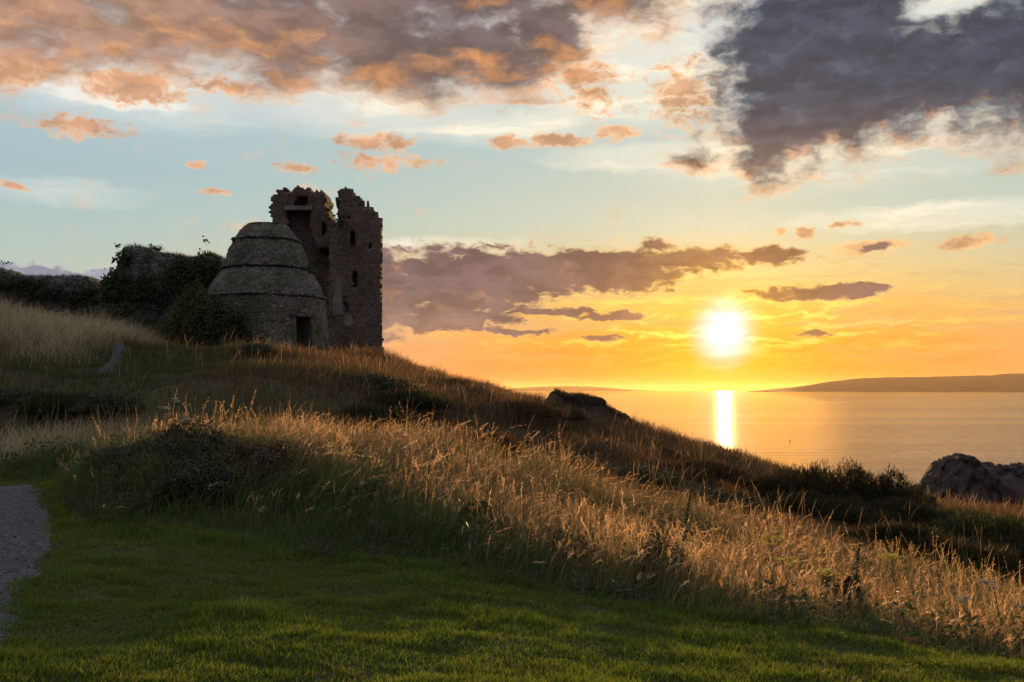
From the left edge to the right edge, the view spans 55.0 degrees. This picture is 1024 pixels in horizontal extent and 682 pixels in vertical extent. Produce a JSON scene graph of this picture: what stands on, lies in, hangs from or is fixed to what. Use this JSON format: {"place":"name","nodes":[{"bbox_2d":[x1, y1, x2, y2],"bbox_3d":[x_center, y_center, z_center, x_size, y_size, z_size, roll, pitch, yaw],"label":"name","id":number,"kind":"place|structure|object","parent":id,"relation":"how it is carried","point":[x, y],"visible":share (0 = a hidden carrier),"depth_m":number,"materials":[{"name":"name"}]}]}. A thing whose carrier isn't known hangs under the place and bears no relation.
{"place":"outdoors","nodes":[
{"label":"outdoors","id":0,"kind":"place"},
{"bbox_2d":[0,482,65,657],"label":"path","id":1,"kind":"structure","parent":0,"point":[12,524],"depth_m":9.70,"materials":[{"name":"grey gravel"}]},
{"bbox_2d":[90,343,128,374],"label":"path","id":2,"kind":"structure","parent":0,"point":[115,353],"depth_m":36.49,"materials":[{"name":"grey gravel"}]},
{"bbox_2d":[0,466,1023,681],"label":"lawn grass","id":3,"kind":"structure","parent":0,"point":[11,654],"depth_m":6.74,"materials":[{"name":"green plant"}]},
{"bbox_2d":[0,336,1023,681],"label":"ground","id":4,"kind":"structure","parent":0,"point":[152,410],"depth_m":9.22,"materials":[{"name":"plant"}]},
{"bbox_2d":[0,386,68,408],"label":"bracken","id":5,"kind":"object","parent":4,"relation":"on","point":[7,395],"visible":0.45,"depth_m":26.03,"materials":[{"name":"green plant"}]},
{"bbox_2d":[0,260,102,317],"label":"ruined wall","id":6,"kind":"structure","parent":4,"relation":"on","point":[73,294],"depth_m":63.16,"materials":[{"name":"stone"}]},
{"bbox_2d":[4,389,98,419],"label":"bracken","id":7,"kind":"object","parent":4,"relation":"on","point":[47,407],"visible":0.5,"depth_m":24.61,"materials":[{"name":"green plant"}]},
{"bbox_2d":[46,311,75,318],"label":"shrub","id":8,"kind":"object","parent":4,"relation":"on","point":[61,314],"depth_m":55.34,"materials":[{"name":"green plant"}]},
{"bbox_2d":[77,302,107,324],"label":"shrub","id":9,"kind":"object","parent":4,"relation":"on","point":[93,308],"visible":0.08,"depth_m":53.64,"materials":[{"name":"green plant"}]},
{"bbox_2d":[64,389,149,415],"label":"bracken","id":10,"kind":"object","parent":4,"relation":"on","point":[105,399],"visible":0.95,"depth_m":23.80,"materials":[{"name":"green plant"}]},
{"bbox_2d":[100,300,136,326],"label":"shrub","id":11,"kind":"object","parent":4,"relation":"on","point":[125,313],"visible":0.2,"depth_m":53.01,"materials":[{"name":"green plant"}]},
{"bbox_2d":[78,437,178,484],"bbox_3d":[-4.838,1.659,12.517,1.139,0.879,1.109,-2,-4,35],"label":"bramble","id":12,"kind":"object","parent":4,"relation":"on","point":[118,448],"visible":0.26,"depth_m":12.31,"materials":[{"name":"green plant"}]},
{"bbox_2d":[126,308,163,341],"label":"shrub","id":13,"kind":"object","parent":4,"relation":"on","point":[144,321],"visible":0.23,"depth_m":50.89,"materials":[{"name":"green plant"}]},
{"bbox_2d":[93,236,224,323],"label":"ruined wall","id":14,"kind":"structure","parent":4,"relation":"on","point":[151,280],"depth_m":57.00,"materials":[{"name":"stone"},{"name":"leaf"}]},
{"bbox_2d":[148,244,163,251],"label":"sapling","id":15,"kind":"object","parent":14,"relation":"on","point":[156,248],"visible":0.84,"depth_m":58.29,"materials":[{"name":"green plant"}]},
{"bbox_2d":[156,406,171,442],"bbox_3d":[-4.604,1.313,12.971,0.213,0.915,0.270,1,-3,-25],"label":"cow parsley","id":16,"kind":"object","parent":4,"relation":"on","point":[166,407],"visible":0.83,"depth_m":12.99,"materials":[{"name":"white plant"}]},
{"bbox_2d":[152,306,194,347],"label":"shrub","id":17,"kind":"object","parent":4,"relation":"on","point":[171,326],"visible":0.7,"depth_m":49.72,"materials":[{"name":"green plant"}]},
{"bbox_2d":[168,397,179,428],"bbox_3d":[-4.494,1.248,13.148,0.244,0.995,0.256,1,-3,-12],"label":"cow parsley","id":18,"kind":"object","parent":4,"relation":"on","point":[175,400],"visible":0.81,"depth_m":13.15,"materials":[{"name":"white plant"}]},
{"bbox_2d":[178,416,193,464],"bbox_3d":[-4.278,1.371,12.780,0.267,0.787,0.215,0,-3,0],"label":"cow parsley","id":19,"kind":"object","parent":4,"relation":"on","point":[186,418],"visible":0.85,"depth_m":12.76,"materials":[{"name":"white plant"}]},
{"bbox_2d":[139,415,246,471],"bbox_3d":[-4.160,1.489,12.891,1.433,1.046,1.304,-2,-4,39],"label":"bramble","id":20,"kind":"object","parent":4,"relation":"on","point":[173,434],"visible":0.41,"depth_m":12.69,"materials":[{"name":"green plant"}]},
{"bbox_2d":[172,277,216,347],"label":"shrub","id":21,"kind":"object","parent":4,"relation":"on","point":[197,307],"visible":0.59,"depth_m":50.13,"materials":[{"name":"green plant"}]},
{"bbox_2d":[137,452,255,505],"bbox_3d":[-3.648,1.732,11.546,1.387,0.862,1.287,0,-3,0],"label":"bramble","id":22,"kind":"object","parent":4,"relation":"on","point":[201,475],"visible":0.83,"depth_m":11.25,"materials":[{"name":"green plant"}]},
{"bbox_2d":[191,283,254,347],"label":"shrub","id":23,"kind":"object","parent":4,"relation":"on","point":[224,319],"visible":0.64,"depth_m":48.51,"materials":[{"name":"green plant"}]},
{"bbox_2d":[232,341,277,354],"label":"bracken","id":24,"kind":"object","parent":4,"relation":"on","point":[256,346],"visible":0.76,"depth_m":35.48,"materials":[{"name":"green plant"}]},
{"bbox_2d":[211,438,317,492],"bbox_3d":[-3.099,1.668,12.268,1.397,0.913,1.207,-1,-3,15],"label":"bramble","id":25,"kind":"object","parent":4,"relation":"on","point":[265,454],"visible":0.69,"depth_m":12.10,"materials":[{"name":"green plant"}]},
{"bbox_2d":[207,222,329,352],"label":"dovecot","id":26,"kind":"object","parent":4,"relation":"on","point":[266,271],"visible":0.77,"depth_m":51.63,"materials":[{"name":"stone"}]},
{"bbox_2d":[296,318,302,345],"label":"door","id":27,"kind":"structure","parent":26,"relation":"in","point":[299,321],"depth_m":52.06,"materials":[{"name":"brown wood"}]},
{"bbox_2d":[268,185,384,354],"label":"castle ruin","id":28,"kind":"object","parent":4,"relation":"on","point":[344,253],"visible":0.62,"depth_m":60.23,"materials":[{"name":"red stone"}]},
{"bbox_2d":[328,399,414,431],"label":"bracken","id":29,"kind":"object","parent":4,"relation":"on","point":[360,410],"visible":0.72,"depth_m":23.55,"materials":[{"name":"green plant"}]},
{"bbox_2d":[339,479,413,523],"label":"bramble","id":30,"kind":"object","parent":4,"relation":"on","point":[367,485],"visible":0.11,"depth_m":11.72,"materials":[{"name":"green plant"}]},
{"bbox_2d":[339,370,425,389],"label":"bracken","id":31,"kind":"object","parent":4,"relation":"on","point":[391,383],"visible":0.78,"depth_m":28.36,"materials":[{"name":"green plant"}]},
{"bbox_2d":[359,387,455,412],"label":"bracken","id":32,"kind":"object","parent":4,"relation":"on","point":[426,399],"visible":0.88,"depth_m":26.17,"materials":[{"name":"green plant"}]},
{"bbox_2d":[421,465,436,512],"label":"dock plant","id":33,"kind":"object","parent":4,"relation":"on","point":[428,490],"visible":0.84,"depth_m":11.90,"materials":[{"name":"brown plant"}]},
{"bbox_2d":[419,375,472,385],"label":"bracken","id":34,"kind":"object","parent":4,"relation":"on","point":[432,379],"visible":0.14,"depth_m":39.10,"materials":[{"name":"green plant"}]},
{"bbox_2d":[438,384,506,399],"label":"bracken","id":35,"kind":"object","parent":4,"relation":"on","point":[478,387],"visible":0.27,"depth_m":33.47,"materials":[{"name":"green plant"}]},
{"bbox_2d":[454,496,508,543],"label":"bramble","id":36,"kind":"object","parent":4,"relation":"on","point":[483,503],"visible":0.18,"depth_m":11.33,"materials":[{"name":"green plant"}]},
{"bbox_2d":[439,429,526,458],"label":"bracken","id":37,"kind":"object","parent":4,"relation":"on","point":[516,444],"visible":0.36,"depth_m":20.54,"materials":[{"name":"brown plant"}]},
{"bbox_2d":[0,388,1023,661],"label":"tall grass","id":38,"kind":"structure","parent":4,"relation":"on","point":[726,572],"depth_m":11.19,"materials":[{"name":"brown plant"}]},
{"bbox_2d":[0,291,1023,599],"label":"hill grass","id":39,"kind":"structure","parent":4,"relation":"on","point":[64,339],"depth_m":29.88,"materials":[{"name":"brown plant"}]},
{"bbox_2d":[472,396,571,419],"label":"bracken","id":40,"kind":"object","parent":4,"relation":"on","point":[542,410],"visible":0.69,"depth_m":30.05,"materials":[{"name":"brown plant"}]},
{"bbox_2d":[546,402,588,420],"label":"bracken","id":41,"kind":"object","parent":4,"relation":"on","point":[578,416],"visible":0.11,"depth_m":34.36,"materials":[{"name":"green plant"}]},
{"bbox_2d":[540,523,595,575],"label":"bramble","id":42,"kind":"object","parent":4,"relation":"on","point":[571,539],"visible":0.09,"depth_m":10.49,"materials":[{"name":"green plant"}]},
{"bbox_2d":[531,454,605,478],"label":"bracken","id":43,"kind":"object","parent":4,"relation":"on","point":[572,461],"visible":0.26,"depth_m":21.62,"materials":[{"name":"brown plant"}]},
{"bbox_2d":[547,438,640,457],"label":"bracken","id":44,"kind":"object","parent":4,"relation":"on","point":[592,443],"visible":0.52,"depth_m":27.59,"materials":[{"name":"brown plant"}]},
{"bbox_2d":[546,387,656,433],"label":"rock outcrop","id":45,"kind":"object","parent":4,"relation":"on","point":[595,404],"visible":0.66,"depth_m":40.41,"materials":[{"name":"grey stone"}]},
{"bbox_2d":[599,464,692,486],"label":"bracken","id":46,"kind":"object","parent":4,"relation":"on","point":[642,471],"visible":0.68,"depth_m":23.41,"materials":[{"name":"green plant"}]},
{"bbox_2d":[631,527,691,596],"bbox_3d":[1.534,2.426,10.089,0.659,1.039,0.587,0,-3,0],"label":"bramble","id":47,"kind":"object","parent":4,"relation":"on","point":[659,542],"visible":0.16,"depth_m":10.05,"materials":[{"name":"green plant"}]},
{"bbox_2d":[632,445,695,462],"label":"bracken","id":48,"kind":"object","parent":4,"relation":"on","point":[670,452],"visible":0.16,"depth_m":30.30,"materials":[{"name":"brown plant"}]},
{"bbox_2d":[675,490,695,563],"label":"dock plant","id":49,"kind":"object","parent":4,"relation":"on","point":[686,521],"visible":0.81,"depth_m":10.53,"materials":[{"name":"brown plant"}]},
{"bbox_2d":[661,455,757,484],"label":"bracken","id":50,"kind":"object","parent":4,"relation":"on","point":[721,470],"visible":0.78,"depth_m":26.38,"materials":[{"name":"green plant"}]},
{"bbox_2d":[682,487,773,514],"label":"bracken","id":51,"kind":"object","parent":4,"relation":"on","point":[722,496],"visible":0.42,"depth_m":21.46,"materials":[{"name":"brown plant"}]},
{"bbox_2d":[721,470,803,498],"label":"gorse bush","id":52,"kind":"object","parent":4,"relation":"on","point":[764,483],"visible":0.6,"depth_m":29.06,"materials":[{"name":"green plant"}]},
{"bbox_2d":[755,534,782,610],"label":"ragwort","id":53,"kind":"object","parent":4,"relation":"on","point":[772,542],"visible":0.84,"depth_m":10.08,"materials":[{"name":"yellow plant"}]},
{"bbox_2d":[773,556,799,603],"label":"ragwort","id":54,"kind":"object","parent":4,"relation":"on","point":[784,559],"visible":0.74,"depth_m":9.66,"materials":[{"name":"yellow plant"}]},
{"bbox_2d":[761,488,829,521],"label":"gorse bush","id":55,"kind":"object","parent":4,"relation":"on","point":[808,499],"visible":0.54,"depth_m":26.45,"materials":[{"name":"green plant"}]},
{"bbox_2d":[772,459,844,501],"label":"gorse bush","id":56,"kind":"object","parent":4,"relation":"on","point":[809,476],"visible":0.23,"depth_m":30.37,"materials":[{"name":"green plant"}]},
{"bbox_2d":[815,568,841,621],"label":"ragwort","id":57,"kind":"object","parent":4,"relation":"on","point":[821,573],"visible":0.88,"depth_m":9.36,"materials":[{"name":"yellow plant"}]},
{"bbox_2d":[810,563,874,623],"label":"bramble","id":58,"kind":"object","parent":4,"relation":"on","point":[847,580],"visible":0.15,"depth_m":9.53,"materials":[{"name":"green plant"}]},
{"bbox_2d":[815,455,891,507],"bbox_3d":[10.300,4.669,30.283,2.878,2.418,3.045,0,-3,0],"label":"gorse bush","id":59,"kind":"object","parent":4,"relation":"on","point":[854,478],"visible":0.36,"depth_m":29.93,"materials":[{"name":"green plant"}]},
{"bbox_2d":[807,492,902,528],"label":"gorse bush","id":60,"kind":"object","parent":4,"relation":"on","point":[843,509],"visible":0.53,"depth_m":25.32,"materials":[{"name":"green plant"}]},
{"bbox_2d":[855,545,869,590],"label":"dock plant","id":61,"kind":"object","parent":4,"relation":"on","point":[857,562],"visible":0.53,"depth_m":9.72,"materials":[{"name":"brown plant"}]},
{"bbox_2d":[876,552,904,623],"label":"ragwort","id":62,"kind":"object","parent":4,"relation":"on","point":[888,556],"visible":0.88,"depth_m":9.52,"materials":[{"name":"green plant"}]},
{"bbox_2d":[849,463,939,516],"bbox_3d":[11.388,4.742,29.900,2.731,2.160,2.638,0,-3,0],"label":"gorse bush","id":63,"kind":"object","parent":4,"relation":"on","point":[885,484],"visible":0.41,"depth_m":29.48,"materials":[{"name":"green plant"}]},
{"bbox_2d":[833,519,957,559],"bbox_3d":[7.725,4.067,19.782,2.791,1.062,2.498,0,-3,0],"label":"gorse bush","id":64,"kind":"object","parent":4,"relation":"on","point":[893,531],"visible":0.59,"depth_m":19.49,"materials":[{"name":"green plant"}]},
{"bbox_2d":[857,495,937,528],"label":"gorse bush","id":65,"kind":"object","parent":4,"relation":"on","point":[914,513],"visible":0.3,"depth_m":26.46,"materials":[{"name":"green plant"}]},
{"bbox_2d":[908,492,939,507],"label":"gorse bush","id":66,"kind":"object","parent":4,"relation":"on","point":[931,499],"visible":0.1,"depth_m":33.26,"materials":[{"name":"green plant"}]},
{"bbox_2d":[887,531,1023,586],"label":"gorse bush","id":67,"kind":"object","parent":4,"relation":"on","point":[1002,558],"visible":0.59,"depth_m":18.17,"materials":[{"name":"green plant"}]},
{"bbox_2d":[913,506,997,536],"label":"gorse bush","id":68,"kind":"object","parent":4,"relation":"on","point":[941,512],"visible":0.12,"depth_m":26.31,"materials":[{"name":"green plant"}]},
{"bbox_2d":[907,453,1023,508],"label":"sea rock","id":69,"kind":"object","parent":4,"relation":"on","point":[960,474],"visible":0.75,"depth_m":61.30,"materials":[{"name":"grey stone"}]},
{"bbox_2d":[952,594,978,653],"bbox_3d":[4.011,2.602,8.706,0.264,0.686,0.284,0,-3,0],"label":"cow parsley","id":70,"kind":"object","parent":4,"relation":"on","point":[963,600],"visible":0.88,"depth_m":8.76,"materials":[{"name":"brown plant"}]},
{"bbox_2d":[918,509,1023,546],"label":"gorse bush","id":71,"kind":"object","parent":4,"relation":"on","point":[997,526],"visible":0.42,"depth_m":23.86,"materials":[{"name":"green plant"}]},
{"bbox_2d":[966,523,1023,565],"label":"gorse bush","id":72,"kind":"object","parent":4,"relation":"on","point":[1013,540],"visible":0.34,"depth_m":22.09,"materials":[{"name":"green plant"}]},
{"bbox_2d":[979,578,1012,652],"bbox_3d":[4.406,2.609,8.896,0.296,0.904,0.250,-2,-3,33],"label":"cow parsley","id":73,"kind":"object","parent":4,"relation":"on","point":[987,582],"visible":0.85,"depth_m":8.89,"materials":[{"name":"green plant"}]},
{"bbox_2d":[1012,598,1023,647],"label":"cow parsley","id":74,"kind":"object","parent":4,"relation":"on","point":[1022,607],"visible":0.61,"depth_m":8.55,"materials":[{"name":"brown plant"}]},
{"bbox_2d":[0,0,1023,390],"label":"sky","id":75,"kind":"structure","parent":0,"point":[651,195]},
{"bbox_2d":[511,386,648,390],"bbox_3d":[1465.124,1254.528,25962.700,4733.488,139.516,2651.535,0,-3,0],"label":"hills","id":76,"kind":"structure","parent":0,"point":[573,388],"depth_m":25129.97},
{"bbox_2d":[512,391,1023,483],"bbox_3d":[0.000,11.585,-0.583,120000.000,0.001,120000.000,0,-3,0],"label":"sea","id":77,"kind":"structure","parent":0,"point":[913,435],"depth_m":345.93,"materials":[{"name":"orange liquid"}]},
{"bbox_2d":[757,373,1023,391],"bbox_3d":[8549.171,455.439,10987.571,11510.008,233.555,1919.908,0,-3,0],"label":"hills","id":78,"kind":"structure","parent":0,"point":[1011,382],"depth_m":10438.67,"materials":[{"name":"brown"}]}
]}

